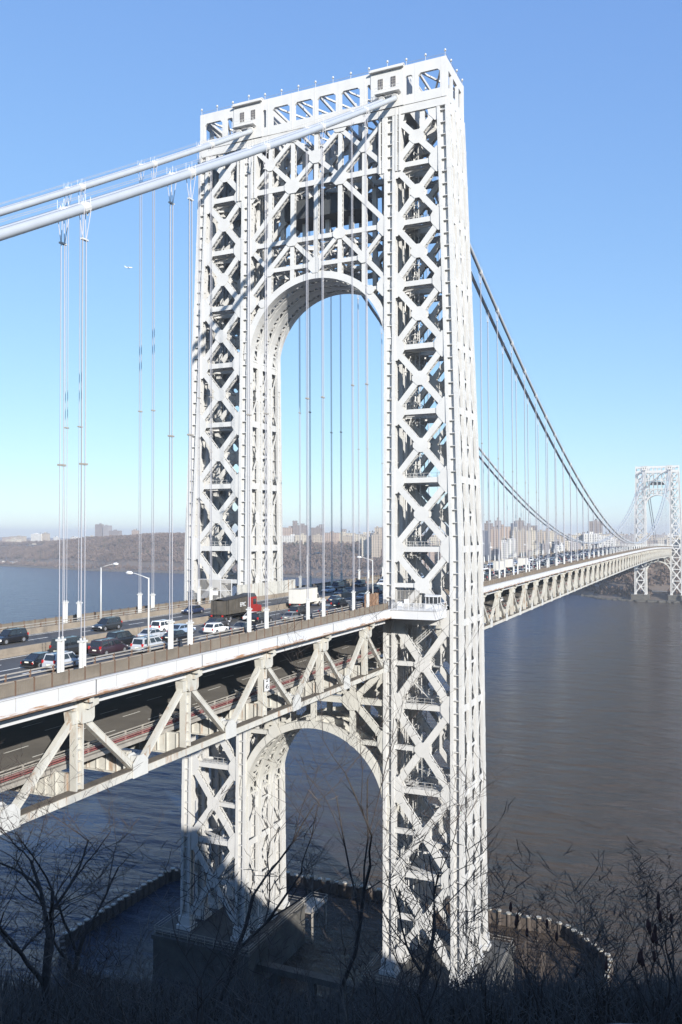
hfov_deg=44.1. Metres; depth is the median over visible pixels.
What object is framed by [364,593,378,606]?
hoarding
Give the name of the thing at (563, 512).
suspender
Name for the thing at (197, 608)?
sedan
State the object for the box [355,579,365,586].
sport utility car
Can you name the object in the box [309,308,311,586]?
suspender
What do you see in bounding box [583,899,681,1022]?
bare shrub
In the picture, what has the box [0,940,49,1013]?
bare shrub
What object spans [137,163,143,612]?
suspender
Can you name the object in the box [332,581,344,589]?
van
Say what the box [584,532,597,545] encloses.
apartment building
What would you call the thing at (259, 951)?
bare shrub
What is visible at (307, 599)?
suspender
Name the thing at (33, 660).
sedan
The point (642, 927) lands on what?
bare shrub
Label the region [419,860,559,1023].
bare shrub
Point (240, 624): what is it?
sedan
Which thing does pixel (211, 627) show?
hatchback
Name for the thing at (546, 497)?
suspender
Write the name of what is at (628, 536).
apartment building
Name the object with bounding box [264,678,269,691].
speed sign
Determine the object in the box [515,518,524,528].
apartment building
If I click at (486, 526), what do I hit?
apartment building
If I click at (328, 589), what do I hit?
sedan
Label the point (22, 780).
conduit run
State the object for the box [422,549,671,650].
stiffening truss
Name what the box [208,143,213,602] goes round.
suspender
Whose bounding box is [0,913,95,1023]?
bare shrub
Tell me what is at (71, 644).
van
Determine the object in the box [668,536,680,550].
apartment building
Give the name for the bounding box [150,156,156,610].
suspender
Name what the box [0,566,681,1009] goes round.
water
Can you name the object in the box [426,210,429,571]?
suspender
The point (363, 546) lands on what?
apartment building
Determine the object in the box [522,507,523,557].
suspender
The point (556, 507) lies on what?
suspender
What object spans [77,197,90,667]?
suspender
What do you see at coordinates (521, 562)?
box truck
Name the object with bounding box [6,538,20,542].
apartment building
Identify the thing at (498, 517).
suspender
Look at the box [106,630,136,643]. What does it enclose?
sport utility car
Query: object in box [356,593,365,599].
sedan
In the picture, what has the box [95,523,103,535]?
apartment building
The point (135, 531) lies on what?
apartment building
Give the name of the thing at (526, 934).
sumac shrub
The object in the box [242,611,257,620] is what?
sedan
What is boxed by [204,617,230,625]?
sedan
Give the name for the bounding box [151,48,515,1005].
bridge tower
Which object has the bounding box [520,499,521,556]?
suspender
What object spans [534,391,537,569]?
suspender
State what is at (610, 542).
apartment building
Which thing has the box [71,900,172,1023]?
bare shrub
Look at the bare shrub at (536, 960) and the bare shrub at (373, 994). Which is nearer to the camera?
the bare shrub at (373, 994)
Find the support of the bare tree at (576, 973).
on the bluff ground
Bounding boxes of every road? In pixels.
[0,552,617,682]
[0,554,647,783]
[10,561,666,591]
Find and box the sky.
[0,0,681,537]
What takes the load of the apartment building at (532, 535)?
on the bank hill
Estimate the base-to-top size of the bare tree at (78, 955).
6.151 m
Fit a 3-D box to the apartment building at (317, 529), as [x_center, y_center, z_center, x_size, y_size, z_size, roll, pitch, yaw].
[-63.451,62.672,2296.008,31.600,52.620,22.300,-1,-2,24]
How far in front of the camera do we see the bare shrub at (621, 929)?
12.94 m
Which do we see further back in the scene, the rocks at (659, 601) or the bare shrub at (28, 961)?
the rocks at (659, 601)
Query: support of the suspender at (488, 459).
hanging from the suspension cable at (472, 280)
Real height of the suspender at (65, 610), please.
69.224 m
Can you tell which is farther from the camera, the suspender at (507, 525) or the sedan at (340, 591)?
the suspender at (507, 525)
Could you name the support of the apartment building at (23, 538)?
on the bank hill
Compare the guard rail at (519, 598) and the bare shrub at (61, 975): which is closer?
the bare shrub at (61, 975)
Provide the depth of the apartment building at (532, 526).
1852.63 m
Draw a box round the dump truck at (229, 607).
[210,592,261,621]
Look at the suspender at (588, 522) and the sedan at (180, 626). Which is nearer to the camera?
the sedan at (180, 626)
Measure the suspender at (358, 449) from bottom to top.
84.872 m
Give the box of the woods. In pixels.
[0,532,680,596]
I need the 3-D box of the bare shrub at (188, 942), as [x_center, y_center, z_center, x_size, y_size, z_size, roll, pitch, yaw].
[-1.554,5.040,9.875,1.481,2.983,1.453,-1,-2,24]
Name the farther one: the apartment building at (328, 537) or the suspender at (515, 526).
the apartment building at (328, 537)
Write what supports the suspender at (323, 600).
hanging from the suspension cable at (94, 205)
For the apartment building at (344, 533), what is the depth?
2199.32 m
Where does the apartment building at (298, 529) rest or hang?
on the bank hill
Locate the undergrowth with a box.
[0,937,681,1023]
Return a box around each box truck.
[289,587,320,605]
[493,560,505,570]
[501,558,512,569]
[518,558,527,566]
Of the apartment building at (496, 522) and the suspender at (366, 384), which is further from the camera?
the apartment building at (496, 522)
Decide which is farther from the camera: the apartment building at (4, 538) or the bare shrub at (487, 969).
the apartment building at (4, 538)
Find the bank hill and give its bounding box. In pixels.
[0,537,680,599]
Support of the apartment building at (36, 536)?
on the bank hill
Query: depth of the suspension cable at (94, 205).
104.30 m
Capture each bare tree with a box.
[0,741,153,1021]
[1,778,166,1014]
[164,660,414,1018]
[241,554,506,1003]
[358,737,522,1017]
[482,849,663,1009]
[618,841,681,1022]
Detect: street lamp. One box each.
[100,562,117,618]
[125,571,150,651]
[356,556,372,592]
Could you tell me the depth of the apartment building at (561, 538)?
1627.76 m
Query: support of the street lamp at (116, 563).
on the parapet
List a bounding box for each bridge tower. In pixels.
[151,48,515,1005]
[631,464,681,600]
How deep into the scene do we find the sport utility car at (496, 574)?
259.17 m
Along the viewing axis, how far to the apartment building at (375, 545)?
1864.43 m
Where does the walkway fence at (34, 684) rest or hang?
on the footpath at (389, 607)
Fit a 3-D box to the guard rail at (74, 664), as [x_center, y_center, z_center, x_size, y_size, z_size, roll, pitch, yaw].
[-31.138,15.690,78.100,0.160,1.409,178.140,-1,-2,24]
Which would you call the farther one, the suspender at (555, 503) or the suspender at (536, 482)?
the suspender at (555, 503)
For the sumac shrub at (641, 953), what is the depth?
8.65 m
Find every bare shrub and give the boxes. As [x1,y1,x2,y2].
[0,802,46,911]
[0,841,109,1023]
[0,854,28,1023]
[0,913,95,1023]
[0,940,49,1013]
[4,842,150,1021]
[23,849,199,1023]
[33,910,83,1022]
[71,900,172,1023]
[80,921,170,1023]
[123,823,290,1023]
[168,839,278,1022]
[181,776,282,1023]
[207,862,277,1023]
[236,884,321,1019]
[243,787,419,1023]
[279,905,317,1020]
[319,891,398,1023]
[349,832,455,1023]
[353,859,500,1023]
[376,908,425,1023]
[379,791,545,1023]
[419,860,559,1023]
[421,860,496,1023]
[442,927,497,1011]
[448,852,511,1023]
[477,915,563,1021]
[484,879,578,1007]
[499,827,621,1023]
[542,836,681,1023]
[554,857,667,1010]
[563,832,661,1023]
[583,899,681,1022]
[592,837,681,1022]
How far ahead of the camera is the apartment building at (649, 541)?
1568.38 m
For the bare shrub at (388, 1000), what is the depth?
8.41 m
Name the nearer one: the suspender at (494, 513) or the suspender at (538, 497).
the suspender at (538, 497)
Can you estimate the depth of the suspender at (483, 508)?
352.26 m
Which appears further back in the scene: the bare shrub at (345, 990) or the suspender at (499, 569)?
the suspender at (499, 569)
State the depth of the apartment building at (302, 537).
2150.50 m
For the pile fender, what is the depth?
202.43 m
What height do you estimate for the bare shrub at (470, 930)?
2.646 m
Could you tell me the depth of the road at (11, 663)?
121.77 m
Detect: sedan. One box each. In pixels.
[20,652,48,667]
[137,628,165,637]
[161,629,186,641]
[167,623,195,632]
[181,605,203,613]
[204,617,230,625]
[231,621,256,632]
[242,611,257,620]
[281,611,303,620]
[318,605,337,613]
[321,586,335,592]
[327,595,341,602]
[334,589,348,594]
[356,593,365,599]
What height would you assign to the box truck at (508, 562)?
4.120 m
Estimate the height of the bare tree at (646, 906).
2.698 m
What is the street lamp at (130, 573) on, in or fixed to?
on the road at (11, 663)
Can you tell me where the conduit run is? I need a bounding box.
[0,573,595,792]
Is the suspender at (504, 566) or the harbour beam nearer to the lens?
the harbour beam
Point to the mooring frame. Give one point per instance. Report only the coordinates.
(524, 958)
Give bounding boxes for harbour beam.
[257,960,360,1002]
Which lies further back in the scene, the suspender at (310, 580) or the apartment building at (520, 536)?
the apartment building at (520, 536)
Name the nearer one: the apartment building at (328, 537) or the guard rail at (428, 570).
the guard rail at (428, 570)
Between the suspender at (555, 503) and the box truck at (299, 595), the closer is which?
the box truck at (299, 595)
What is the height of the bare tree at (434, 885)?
6.004 m
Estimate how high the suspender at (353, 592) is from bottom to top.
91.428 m
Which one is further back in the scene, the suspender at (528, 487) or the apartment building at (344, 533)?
the apartment building at (344, 533)
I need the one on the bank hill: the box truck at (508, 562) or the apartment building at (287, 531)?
the apartment building at (287, 531)
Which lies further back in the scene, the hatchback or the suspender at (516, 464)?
the suspender at (516, 464)
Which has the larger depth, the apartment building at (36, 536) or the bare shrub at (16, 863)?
the apartment building at (36, 536)
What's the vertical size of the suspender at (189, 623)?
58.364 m
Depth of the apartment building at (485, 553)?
1435.14 m
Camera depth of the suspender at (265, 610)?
116.24 m
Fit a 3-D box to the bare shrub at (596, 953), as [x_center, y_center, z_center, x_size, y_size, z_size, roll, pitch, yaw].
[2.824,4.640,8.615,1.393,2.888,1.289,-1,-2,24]
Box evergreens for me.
[11,536,678,579]
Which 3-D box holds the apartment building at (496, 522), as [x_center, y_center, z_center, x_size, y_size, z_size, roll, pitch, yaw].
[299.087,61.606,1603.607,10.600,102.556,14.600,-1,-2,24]
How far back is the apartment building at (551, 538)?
1634.64 m
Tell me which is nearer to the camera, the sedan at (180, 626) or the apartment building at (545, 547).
the sedan at (180, 626)
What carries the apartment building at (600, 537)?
on the bank hill
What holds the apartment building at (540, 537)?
on the bank hill
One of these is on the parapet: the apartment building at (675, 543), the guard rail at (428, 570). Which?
the guard rail at (428, 570)
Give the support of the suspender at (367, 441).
hanging from the suspension cable at (102, 179)
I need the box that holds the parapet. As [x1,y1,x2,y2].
[0,546,633,633]
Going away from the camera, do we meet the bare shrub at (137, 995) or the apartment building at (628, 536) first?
the bare shrub at (137, 995)
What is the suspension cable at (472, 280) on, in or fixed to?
attached to the bridge tower at (405, 134)
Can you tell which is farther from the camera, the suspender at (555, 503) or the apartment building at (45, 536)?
the apartment building at (45, 536)
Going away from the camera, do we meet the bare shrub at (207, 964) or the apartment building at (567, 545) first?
the bare shrub at (207, 964)
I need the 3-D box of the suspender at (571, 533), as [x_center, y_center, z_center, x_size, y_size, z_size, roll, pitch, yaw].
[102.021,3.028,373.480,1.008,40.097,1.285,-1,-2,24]
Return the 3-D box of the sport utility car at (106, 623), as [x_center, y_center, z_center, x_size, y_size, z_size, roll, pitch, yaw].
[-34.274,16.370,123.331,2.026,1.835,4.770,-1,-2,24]
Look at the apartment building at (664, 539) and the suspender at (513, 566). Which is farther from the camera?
the apartment building at (664, 539)
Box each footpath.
[0,560,592,699]
[29,553,568,634]
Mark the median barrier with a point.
(22, 650)
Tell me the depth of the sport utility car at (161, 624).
118.54 m
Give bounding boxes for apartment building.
[2,536,10,541]
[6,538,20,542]
[11,536,26,541]
[31,533,41,541]
[42,532,49,540]
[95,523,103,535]
[103,525,111,536]
[109,530,121,535]
[131,529,139,534]
[282,526,292,535]
[283,534,294,544]
[292,523,305,534]
[295,533,305,544]
[311,525,322,539]
[312,533,322,544]
[325,531,338,545]
[339,531,355,543]
[343,534,354,546]
[354,532,369,541]
[361,535,370,557]
[371,532,380,559]
[374,526,382,548]
[422,542,434,568]
[430,535,439,545]
[483,530,487,560]
[484,520,492,559]
[490,540,506,558]
[491,525,500,559]
[495,518,500,528]
[501,525,510,538]
[508,535,515,557]
[510,521,516,538]
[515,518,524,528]
[516,528,527,556]
[524,523,534,529]
[525,528,538,551]
[532,540,541,554]
[537,530,547,543]
[541,541,547,552]
[547,530,555,551]
[555,541,563,551]
[556,534,566,544]
[565,538,575,550]
[570,538,580,549]
[572,533,582,545]
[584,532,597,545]
[589,519,602,533]
[596,535,606,540]
[599,537,615,546]
[622,534,633,544]
[647,539,657,545]
[656,536,667,545]
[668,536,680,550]
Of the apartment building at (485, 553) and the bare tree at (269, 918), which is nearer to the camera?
the bare tree at (269, 918)
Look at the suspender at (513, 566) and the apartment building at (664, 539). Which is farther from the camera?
the apartment building at (664, 539)
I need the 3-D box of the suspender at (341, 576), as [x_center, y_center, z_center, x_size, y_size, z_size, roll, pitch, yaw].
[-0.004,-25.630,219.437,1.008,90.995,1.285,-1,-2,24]
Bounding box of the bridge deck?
[0,547,677,796]
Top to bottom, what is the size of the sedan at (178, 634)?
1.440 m
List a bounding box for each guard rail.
[0,599,214,630]
[0,603,363,681]
[0,649,371,779]
[310,546,622,587]
[422,569,604,634]
[444,547,644,589]
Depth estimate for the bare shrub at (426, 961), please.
8.12 m
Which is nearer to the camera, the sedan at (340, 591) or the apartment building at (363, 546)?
the sedan at (340, 591)
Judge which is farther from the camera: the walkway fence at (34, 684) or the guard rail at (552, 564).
the guard rail at (552, 564)
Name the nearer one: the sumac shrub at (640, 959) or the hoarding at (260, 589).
the sumac shrub at (640, 959)
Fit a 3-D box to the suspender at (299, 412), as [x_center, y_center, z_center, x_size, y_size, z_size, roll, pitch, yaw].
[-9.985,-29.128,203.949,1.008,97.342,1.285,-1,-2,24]
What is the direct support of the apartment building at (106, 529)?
on the bank hill
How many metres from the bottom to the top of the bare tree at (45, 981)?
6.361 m
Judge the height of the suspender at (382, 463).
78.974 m
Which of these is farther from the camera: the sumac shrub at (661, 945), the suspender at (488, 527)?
the suspender at (488, 527)
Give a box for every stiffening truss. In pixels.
[0,620,388,834]
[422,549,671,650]
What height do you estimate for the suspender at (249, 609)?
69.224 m
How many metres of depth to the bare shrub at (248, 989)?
12.68 m
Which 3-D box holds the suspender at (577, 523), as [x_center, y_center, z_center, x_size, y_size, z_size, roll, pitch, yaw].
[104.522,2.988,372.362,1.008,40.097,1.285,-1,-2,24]
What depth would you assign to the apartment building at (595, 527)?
1988.39 m
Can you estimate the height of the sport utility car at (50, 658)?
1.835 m
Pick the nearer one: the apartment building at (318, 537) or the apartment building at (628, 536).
the apartment building at (628, 536)
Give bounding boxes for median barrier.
[0,546,649,658]
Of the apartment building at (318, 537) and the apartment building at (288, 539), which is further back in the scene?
the apartment building at (288, 539)
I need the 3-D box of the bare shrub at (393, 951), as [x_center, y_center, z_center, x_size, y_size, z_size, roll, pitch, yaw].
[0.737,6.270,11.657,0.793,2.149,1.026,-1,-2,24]
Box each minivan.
[88,637,127,655]
[130,635,167,652]
[371,585,382,593]
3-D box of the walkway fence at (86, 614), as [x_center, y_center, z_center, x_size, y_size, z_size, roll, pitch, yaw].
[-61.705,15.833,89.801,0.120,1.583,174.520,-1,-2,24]
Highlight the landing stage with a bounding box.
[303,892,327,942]
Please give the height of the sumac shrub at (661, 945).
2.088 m
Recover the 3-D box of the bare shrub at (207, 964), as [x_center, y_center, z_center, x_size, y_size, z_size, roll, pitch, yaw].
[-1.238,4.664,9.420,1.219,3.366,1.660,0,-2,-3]
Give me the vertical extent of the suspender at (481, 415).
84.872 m
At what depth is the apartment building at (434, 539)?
1820.81 m
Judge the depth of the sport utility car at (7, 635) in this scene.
108.41 m
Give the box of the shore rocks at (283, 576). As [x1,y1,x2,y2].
[0,565,681,601]
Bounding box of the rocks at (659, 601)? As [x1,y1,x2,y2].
[581,594,681,602]
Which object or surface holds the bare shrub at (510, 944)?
on the bluff ground
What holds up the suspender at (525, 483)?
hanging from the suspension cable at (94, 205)
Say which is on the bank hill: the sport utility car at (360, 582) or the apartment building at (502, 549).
the apartment building at (502, 549)
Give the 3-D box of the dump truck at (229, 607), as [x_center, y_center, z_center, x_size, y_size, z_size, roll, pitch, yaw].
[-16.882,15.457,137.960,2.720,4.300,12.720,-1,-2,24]
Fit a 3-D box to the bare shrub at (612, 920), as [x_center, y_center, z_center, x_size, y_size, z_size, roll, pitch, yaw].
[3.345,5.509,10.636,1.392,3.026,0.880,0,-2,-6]
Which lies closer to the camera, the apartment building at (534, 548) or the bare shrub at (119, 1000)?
the bare shrub at (119, 1000)
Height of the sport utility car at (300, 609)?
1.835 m
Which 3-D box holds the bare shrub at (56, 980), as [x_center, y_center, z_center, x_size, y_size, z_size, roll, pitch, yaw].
[-3.543,6.007,11.508,2.070,2.997,0.981,1,-2,-27]
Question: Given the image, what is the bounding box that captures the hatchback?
[203,622,228,633]
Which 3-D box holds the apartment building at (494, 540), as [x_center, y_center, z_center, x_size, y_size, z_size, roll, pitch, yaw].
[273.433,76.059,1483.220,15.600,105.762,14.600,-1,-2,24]
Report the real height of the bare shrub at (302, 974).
2.656 m
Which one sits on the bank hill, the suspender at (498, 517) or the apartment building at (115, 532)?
the apartment building at (115, 532)
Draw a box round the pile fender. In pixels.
[59,867,612,1007]
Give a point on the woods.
(45, 548)
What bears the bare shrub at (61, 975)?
on the bluff ground
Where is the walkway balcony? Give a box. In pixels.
[391,590,446,619]
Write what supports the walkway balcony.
attached to the bridge tower at (405, 134)
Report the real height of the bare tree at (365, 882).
14.996 m
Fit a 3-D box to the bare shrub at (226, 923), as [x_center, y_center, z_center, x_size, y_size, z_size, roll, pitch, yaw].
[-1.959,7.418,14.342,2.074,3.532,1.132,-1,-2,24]
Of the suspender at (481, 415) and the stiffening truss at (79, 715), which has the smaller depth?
the stiffening truss at (79, 715)
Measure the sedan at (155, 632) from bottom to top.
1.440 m
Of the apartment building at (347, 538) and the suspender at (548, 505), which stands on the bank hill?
the apartment building at (347, 538)
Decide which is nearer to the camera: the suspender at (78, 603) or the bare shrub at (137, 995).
the bare shrub at (137, 995)
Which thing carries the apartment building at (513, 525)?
on the bank hill
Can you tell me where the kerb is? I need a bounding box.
[0,559,584,684]
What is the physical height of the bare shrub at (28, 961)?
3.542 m
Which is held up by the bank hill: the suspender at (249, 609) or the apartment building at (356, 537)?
the apartment building at (356, 537)
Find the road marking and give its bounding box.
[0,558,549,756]
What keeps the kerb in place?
on the footpath at (389, 607)
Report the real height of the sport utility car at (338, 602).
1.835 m
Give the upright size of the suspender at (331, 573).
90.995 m
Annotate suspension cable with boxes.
[0,95,678,543]
[0,98,677,546]
[0,129,656,543]
[0,130,654,543]
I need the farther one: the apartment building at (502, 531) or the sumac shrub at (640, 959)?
the apartment building at (502, 531)
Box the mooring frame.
[521,941,545,981]
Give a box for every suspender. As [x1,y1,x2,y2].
[55,205,68,672]
[63,186,70,622]
[76,183,85,620]
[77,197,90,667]
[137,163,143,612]
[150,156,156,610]
[167,171,175,648]
[186,167,195,644]
[196,141,201,604]
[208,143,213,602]
[246,144,252,631]
[262,141,269,628]
[298,235,301,587]
[304,126,310,619]
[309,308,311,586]
[319,118,325,616]
[330,259,333,585]
[340,305,342,580]
[349,109,355,609]
[357,298,360,578]
[363,104,369,606]
[366,297,369,570]
[380,328,382,575]
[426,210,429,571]
[437,176,441,558]
[478,271,483,581]
[483,455,484,561]
[486,312,490,580]
[487,469,488,562]
[493,468,494,560]
[495,311,500,577]
[497,481,498,559]
[501,345,505,576]
[506,490,507,557]
[510,344,514,574]
[514,373,518,573]
[514,498,516,558]
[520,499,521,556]
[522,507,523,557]
[523,373,526,572]
[526,392,529,571]
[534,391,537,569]
[536,417,539,568]
[541,520,542,554]
[544,417,547,567]
[546,436,548,566]
[553,431,556,565]
[554,451,557,564]
[561,451,564,563]
[563,465,564,558]
[569,466,571,561]
[569,478,571,552]
[576,478,577,560]
[582,489,583,559]
[588,497,589,557]
[592,513,593,557]
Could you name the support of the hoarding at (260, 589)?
on the parapet
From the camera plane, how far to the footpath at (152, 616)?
139.95 m
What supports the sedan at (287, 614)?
on the road at (11, 663)
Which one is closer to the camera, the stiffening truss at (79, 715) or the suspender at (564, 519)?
the stiffening truss at (79, 715)
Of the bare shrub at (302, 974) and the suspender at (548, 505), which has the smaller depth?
the bare shrub at (302, 974)
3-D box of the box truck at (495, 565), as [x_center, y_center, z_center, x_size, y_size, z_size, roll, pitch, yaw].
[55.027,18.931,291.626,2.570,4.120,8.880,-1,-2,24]
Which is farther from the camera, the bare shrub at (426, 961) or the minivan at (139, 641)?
the minivan at (139, 641)
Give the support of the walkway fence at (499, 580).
on the footpath at (389, 607)
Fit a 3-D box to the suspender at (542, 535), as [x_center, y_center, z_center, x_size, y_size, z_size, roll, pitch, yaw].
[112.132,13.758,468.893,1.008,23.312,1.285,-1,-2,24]
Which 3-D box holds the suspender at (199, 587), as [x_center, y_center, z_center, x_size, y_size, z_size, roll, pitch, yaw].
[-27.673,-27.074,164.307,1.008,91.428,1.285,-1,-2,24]
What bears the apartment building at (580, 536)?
on the bank hill
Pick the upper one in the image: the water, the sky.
the sky
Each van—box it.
[49,635,89,652]
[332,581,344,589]
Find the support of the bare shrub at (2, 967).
on the bluff ground
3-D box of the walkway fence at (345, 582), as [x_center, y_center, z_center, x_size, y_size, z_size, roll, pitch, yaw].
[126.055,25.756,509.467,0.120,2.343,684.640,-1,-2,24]
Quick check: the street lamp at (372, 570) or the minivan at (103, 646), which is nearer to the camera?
the minivan at (103, 646)
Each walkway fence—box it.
[0,598,208,631]
[0,602,387,698]
[295,546,610,587]
[438,546,672,594]
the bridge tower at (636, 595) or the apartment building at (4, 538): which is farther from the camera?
the apartment building at (4, 538)
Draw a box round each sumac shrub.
[507,902,560,1023]
[593,923,657,1023]
[611,892,681,1023]
[617,911,676,1023]
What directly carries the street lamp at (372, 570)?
on the road at (11, 663)
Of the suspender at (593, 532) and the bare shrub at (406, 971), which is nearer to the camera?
the bare shrub at (406, 971)
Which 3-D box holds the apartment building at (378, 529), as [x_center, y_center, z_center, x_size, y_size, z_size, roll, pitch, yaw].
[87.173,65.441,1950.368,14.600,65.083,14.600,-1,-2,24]
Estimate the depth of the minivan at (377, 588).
194.30 m
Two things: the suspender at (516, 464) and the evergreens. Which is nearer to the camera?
the suspender at (516, 464)
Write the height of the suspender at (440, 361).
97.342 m
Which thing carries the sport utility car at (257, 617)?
on the road at (11, 663)
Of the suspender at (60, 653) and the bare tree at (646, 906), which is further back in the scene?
the suspender at (60, 653)
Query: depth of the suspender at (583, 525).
388.98 m
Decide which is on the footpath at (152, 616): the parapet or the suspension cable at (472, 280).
the parapet
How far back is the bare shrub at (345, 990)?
9.00 m
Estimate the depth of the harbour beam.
166.70 m
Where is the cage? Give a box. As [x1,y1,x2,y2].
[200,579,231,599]
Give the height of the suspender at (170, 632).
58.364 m
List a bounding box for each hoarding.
[237,579,294,595]
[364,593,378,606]
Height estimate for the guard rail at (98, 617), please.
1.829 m
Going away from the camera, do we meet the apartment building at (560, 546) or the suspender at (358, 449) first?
the suspender at (358, 449)
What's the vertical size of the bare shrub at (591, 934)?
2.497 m
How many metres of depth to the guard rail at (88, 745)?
96.47 m
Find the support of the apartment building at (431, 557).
on the bank hill
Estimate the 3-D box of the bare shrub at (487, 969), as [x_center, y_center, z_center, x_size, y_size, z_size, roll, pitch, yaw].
[1.954,6.942,12.261,0.668,1.762,0.996,-2,-2,43]
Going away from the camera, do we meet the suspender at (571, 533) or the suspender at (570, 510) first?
the suspender at (570, 510)
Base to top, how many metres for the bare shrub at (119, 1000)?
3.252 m
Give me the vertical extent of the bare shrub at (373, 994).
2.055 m
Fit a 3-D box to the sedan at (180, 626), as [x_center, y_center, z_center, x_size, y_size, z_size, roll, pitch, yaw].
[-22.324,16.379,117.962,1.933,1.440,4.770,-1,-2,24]
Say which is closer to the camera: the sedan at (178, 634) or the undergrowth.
the undergrowth
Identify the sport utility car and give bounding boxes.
[0,627,28,644]
[42,651,78,669]
[92,616,121,630]
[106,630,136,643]
[150,619,174,631]
[251,612,272,624]
[288,605,305,614]
[330,598,348,608]
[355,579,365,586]
[494,571,502,576]
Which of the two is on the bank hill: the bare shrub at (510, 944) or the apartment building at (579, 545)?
the apartment building at (579, 545)
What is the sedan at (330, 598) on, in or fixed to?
on the road at (11, 663)
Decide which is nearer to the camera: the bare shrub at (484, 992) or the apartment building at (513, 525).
the bare shrub at (484, 992)
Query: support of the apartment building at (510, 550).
on the bank hill
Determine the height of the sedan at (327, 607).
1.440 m
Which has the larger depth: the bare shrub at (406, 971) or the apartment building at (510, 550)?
the apartment building at (510, 550)
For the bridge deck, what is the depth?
99.10 m
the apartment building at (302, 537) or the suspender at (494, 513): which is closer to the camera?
the suspender at (494, 513)

